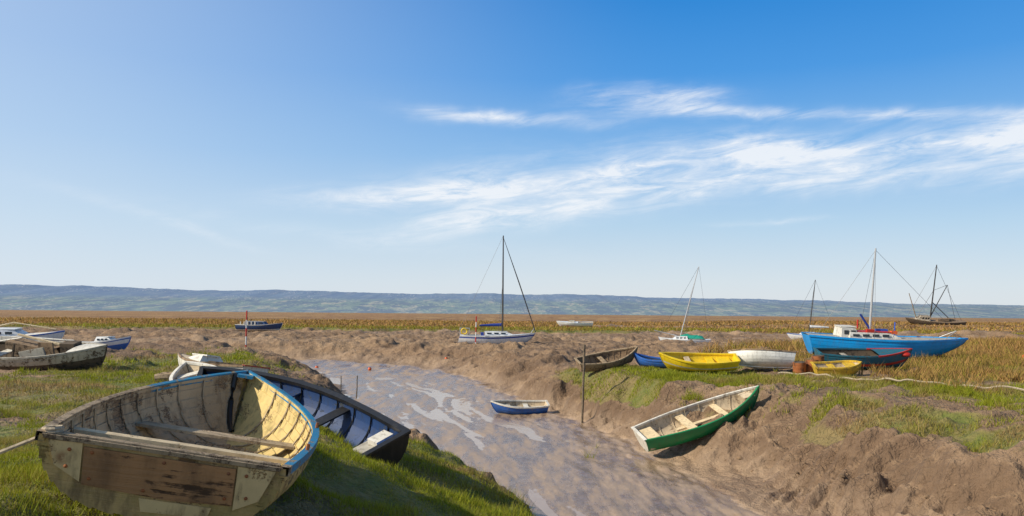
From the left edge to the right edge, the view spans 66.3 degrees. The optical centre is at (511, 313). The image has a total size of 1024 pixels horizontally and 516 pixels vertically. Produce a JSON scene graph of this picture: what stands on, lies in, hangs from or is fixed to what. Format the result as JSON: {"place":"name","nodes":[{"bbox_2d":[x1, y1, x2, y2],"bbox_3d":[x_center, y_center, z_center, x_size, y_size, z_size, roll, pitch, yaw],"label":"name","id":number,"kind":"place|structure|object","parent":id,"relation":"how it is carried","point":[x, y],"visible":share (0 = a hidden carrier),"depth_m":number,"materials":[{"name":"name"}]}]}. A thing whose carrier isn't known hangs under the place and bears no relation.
{"place":"outdoors","nodes":[
{"label":"outdoors","id":0,"kind":"place"},
{"bbox_2d":[318,369,603,515],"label":"water","id":1,"kind":"structure","parent":0,"point":[538,501],"depth_m":31.58,"materials":[{"name":"beige liquid"}]},
{"bbox_2d":[490,400,549,414],"bbox_3d":[0.306,3.947,32.965,2.470,0.589,1.156,1,9,-6],"label":"blue rowing boat","id":2,"kind":"object","parent":1,"relation":"on","point":[515,407],"visible":0.94,"depth_m":32.71,"materials":[{"name":"white paint"}]},
{"bbox_2d":[0,310,1023,515],"bbox_3d":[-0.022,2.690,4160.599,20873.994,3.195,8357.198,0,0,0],"label":"ground","id":3,"kind":"structure","parent":0,"point":[629,476],"depth_m":22.39,"materials":[{"name":"brown soil"}]},
{"bbox_2d":[0,322,64,340],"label":"derelict cabin boat","id":4,"kind":"object","parent":3,"relation":"on","point":[9,331],"visible":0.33,"depth_m":34.53,"materials":[{"name":"grey paint"}]},
{"bbox_2d":[0,333,106,370],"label":"wrecked fishing boat","id":5,"kind":"object","parent":3,"relation":"on","point":[19,351],"visible":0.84,"depth_m":24.90,"materials":[{"name":"grey wood"}]},
{"bbox_2d":[82,336,130,349],"bbox_3d":[-20.275,1.520,38.513,3.570,0.807,1.356,-2,0,12],"label":"blue and white motorboat","id":6,"kind":"object","parent":3,"relation":"on","point":[111,342],"visible":0.38,"depth_m":38.06,"materials":[{"name":"paint"}]},
{"bbox_2d":[154,372,171,382],"bbox_3d":[-9.318,1.679,21.520,0.925,0.448,0.320,0,0,-12],"label":"driftwood log","id":7,"kind":"object","parent":3,"relation":"on","point":[163,376],"visible":0.31,"depth_m":21.35,"materials":[{"name":"grey wood"}]},
{"bbox_2d":[34,370,318,515],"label":"wooden rowing boat","id":8,"kind":"object","parent":3,"relation":"on","point":[239,443],"visible":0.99,"depth_m":5.38,"materials":[{"name":"paint"}]},
{"bbox_2d":[0,425,63,453],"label":"mooring rope","id":9,"kind":"object","parent":8,"relation":"attached to","point":[52,429],"visible":0.87,"depth_m":4.78,"materials":[{"name":"white fabric"}]},
{"bbox_2d":[169,361,214,380],"bbox_3d":[-7.545,1.589,18.723,1.156,0.619,2.635,-15,12,-28],"label":"grey pram dinghy","id":10,"kind":"object","parent":3,"relation":"on","point":[185,369],"visible":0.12,"depth_m":19.50,"materials":[{"name":"white paint"}]},
{"bbox_2d":[178,352,270,372],"bbox_3d":[-8.181,1.542,21.615,2.970,0.767,1.256,4,-7,25],"label":"white motor dinghy","id":11,"kind":"object","parent":3,"relation":"on","point":[217,361],"visible":0.19,"depth_m":21.39,"materials":[{"name":"paint"}]},
{"bbox_2d":[245,311,247,346],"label":"striped marker pole","id":12,"kind":"object","parent":3,"relation":"on","point":[246,331],"visible":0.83,"depth_m":57.96,"materials":[{"name":"white paint"}]},
{"bbox_2d":[235,319,282,330],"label":"blue fishing boat","id":13,"kind":"object","parent":3,"relation":"on","point":[257,326],"visible":0.91,"depth_m":105.32,"materials":[{"name":"white paint"}]},
{"bbox_2d":[197,366,410,465],"bbox_3d":[-3.643,1.674,12.190,4.870,0.789,1.860,13,28,42],"label":"black wooden dinghy","id":14,"kind":"object","parent":3,"relation":"on","point":[371,433],"visible":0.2,"depth_m":12.06,"materials":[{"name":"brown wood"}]},
{"bbox_2d":[475,316,476,343],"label":"striped marker pole","id":15,"kind":"object","parent":3,"relation":"on","point":[475,329],"visible":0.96,"depth_m":65.96,"materials":[{"name":"white paint"}]},
{"bbox_2d":[458,236,535,343],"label":"white sailing yacht","id":16,"kind":"object","parent":3,"relation":"on","point":[497,337],"visible":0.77,"depth_m":66.93,"materials":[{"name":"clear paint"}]},
{"bbox_2d":[0,346,1023,515],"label":"grass","id":17,"kind":"structure","parent":3,"relation":"on","point":[15,472],"depth_m":16.69,"materials":[{"name":"green plant"}]},
{"bbox_2d":[0,316,1023,393],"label":"dry marsh grass","id":18,"kind":"structure","parent":3,"relation":"on","point":[1009,351],"depth_m":109.83,"materials":[{"name":"brown plant"}]},
{"bbox_2d":[556,320,592,326],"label":"white motor dinghy","id":19,"kind":"object","parent":3,"relation":"on","point":[572,323],"visible":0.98,"depth_m":123.40,"materials":[{"name":"grey paint"}]},
{"bbox_2d":[581,344,585,422],"bbox_3d":[2.726,2.798,30.000,0.159,3.251,0.102,0,0,0],"label":"wooden post","id":20,"kind":"object","parent":3,"relation":"on","point":[583,380],"visible":0.92,"depth_m":29.96,"materials":[{"name":"brown wood"}]},
{"bbox_2d":[574,346,637,371],"bbox_3d":[4.261,2.037,34.869,2.920,0.779,1.256,-9,20,-14],"label":"brown clinker dinghy","id":21,"kind":"object","parent":3,"relation":"on","point":[604,360],"visible":0.96,"depth_m":34.98,"materials":[{"name":"brown wood"}]},
{"bbox_2d":[633,352,666,367],"bbox_3d":[6.298,2.051,34.462,2.035,0.659,0.956,0,5,30],"label":"blue tender","id":22,"kind":"object","parent":3,"relation":"on","point":[646,360],"visible":0.64,"depth_m":34.41,"materials":[{"name":"blue plastic"}]},
{"bbox_2d":[654,266,710,342],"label":"sailing yacht","id":23,"kind":"object","parent":3,"relation":"on","point":[694,338],"visible":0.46,"depth_m":76.69,"materials":[{"name":"white paint"}]},
{"bbox_2d":[631,385,759,451],"bbox_3d":[5.563,3.092,23.080,4.000,0.859,1.494,-17,17,-10],"label":"green rowing boat","id":24,"kind":"object","parent":3,"relation":"on","point":[675,427],"visible":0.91,"depth_m":23.15,"materials":[{"name":"white paint"}]},
{"bbox_2d":[658,352,740,371],"bbox_3d":[7.523,1.930,31.715,3.180,0.749,1.440,0,14,4],"label":"yellow dinghy","id":25,"kind":"object","parent":3,"relation":"on","point":[705,362],"visible":0.98,"depth_m":31.56,"materials":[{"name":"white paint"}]},
{"bbox_2d":[728,349,796,369],"bbox_3d":[10.213,1.879,32.128,2.670,0.699,1.306,2,-26,8],"label":"white wooden dinghy","id":26,"kind":"object","parent":3,"relation":"on","point":[767,359],"visible":0.88,"depth_m":31.69,"materials":[{"name":"paint"}]},
{"bbox_2d":[793,361,805,374],"bbox_3d":[11.579,2.204,31.561,0.510,0.555,0.517,-4,8,0],"label":"rusty barrel","id":27,"kind":"object","parent":3,"relation":"on","point":[799,366],"visible":0.84,"depth_m":31.36,"materials":[{"name":"metal"}]},
{"bbox_2d":[787,280,832,338],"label":"sailing yacht","id":28,"kind":"object","parent":3,"relation":"on","point":[792,336],"visible":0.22,"depth_m":81.94,"materials":[{"name":"white paint"}]},
{"bbox_2d":[806,360,818,374],"bbox_3d":[12.153,2.195,31.734,0.530,0.655,0.538,4,-6,0],"label":"rusty barrel","id":29,"kind":"object","parent":3,"relation":"on","point":[809,368],"visible":0.47,"depth_m":31.56,"materials":[{"name":"metal"}]},
{"bbox_2d":[611,374,1023,499],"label":"mud clods","id":30,"kind":"object","parent":3,"relation":"on","point":[840,475],"visible":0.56,"depth_m":20.95,"materials":[{"name":"brown soil"}]},
{"bbox_2d":[812,355,824,361],"bbox_3d":[12.720,2.042,32.578,0.510,0.635,0.518,-2,4,0],"label":"rusty barrel","id":31,"kind":"object","parent":3,"relation":"on","point":[820,358],"visible":0.44,"depth_m":32.36,"materials":[{"name":"metal"}]},
{"bbox_2d":[810,360,861,376],"bbox_3d":[12.854,2.210,30.959,1.870,0.569,1.006,-5,11,8],"label":"yellow tender","id":32,"kind":"object","parent":3,"relation":"on","point":[846,367],"visible":0.79,"depth_m":30.71,"materials":[{"name":"yellow plastic"}]},
{"bbox_2d":[813,347,912,368],"bbox_3d":[15.227,1.912,33.933,3.970,0.909,1.656,0,10,6],"label":"teal and red boat","id":33,"kind":"object","parent":3,"relation":"on","point":[893,357],"visible":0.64,"depth_m":33.50,"materials":[{"name":"paint"}]},
{"bbox_2d":[801,248,967,357],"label":"blue wooden fishing boat","id":34,"kind":"object","parent":3,"relation":"on","point":[845,336],"visible":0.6,"depth_m":43.28,"materials":[{"name":"blue painted wood"},{"name":"white paint"},{"name":"red paint"}]},
{"bbox_2d":[778,372,1023,390],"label":"mooring rope","id":35,"kind":"object","parent":3,"relation":"on","point":[1017,388],"visible":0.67,"depth_m":26.67,"materials":[{"name":"beige fabric"}]},
{"bbox_2d":[905,265,966,324],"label":"derelict fishing boat","id":36,"kind":"object","parent":3,"relation":"on","point":[922,319],"visible":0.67,"depth_m":159.00,"materials":[{"name":"brown wood"}]},
{"bbox_2d":[0,284,1023,317],"bbox_3d":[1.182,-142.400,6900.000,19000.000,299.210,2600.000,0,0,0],"label":"hills","id":37,"kind":"structure","parent":0,"point":[45,297],"depth_m":6803.21,"materials":[{"name":"blue"}]},
{"bbox_2d":[0,0,1023,304],"label":"sky","id":38,"kind":"structure","parent":0,"point":[769,148],"materials":[{"name":"blue"}]}
]}

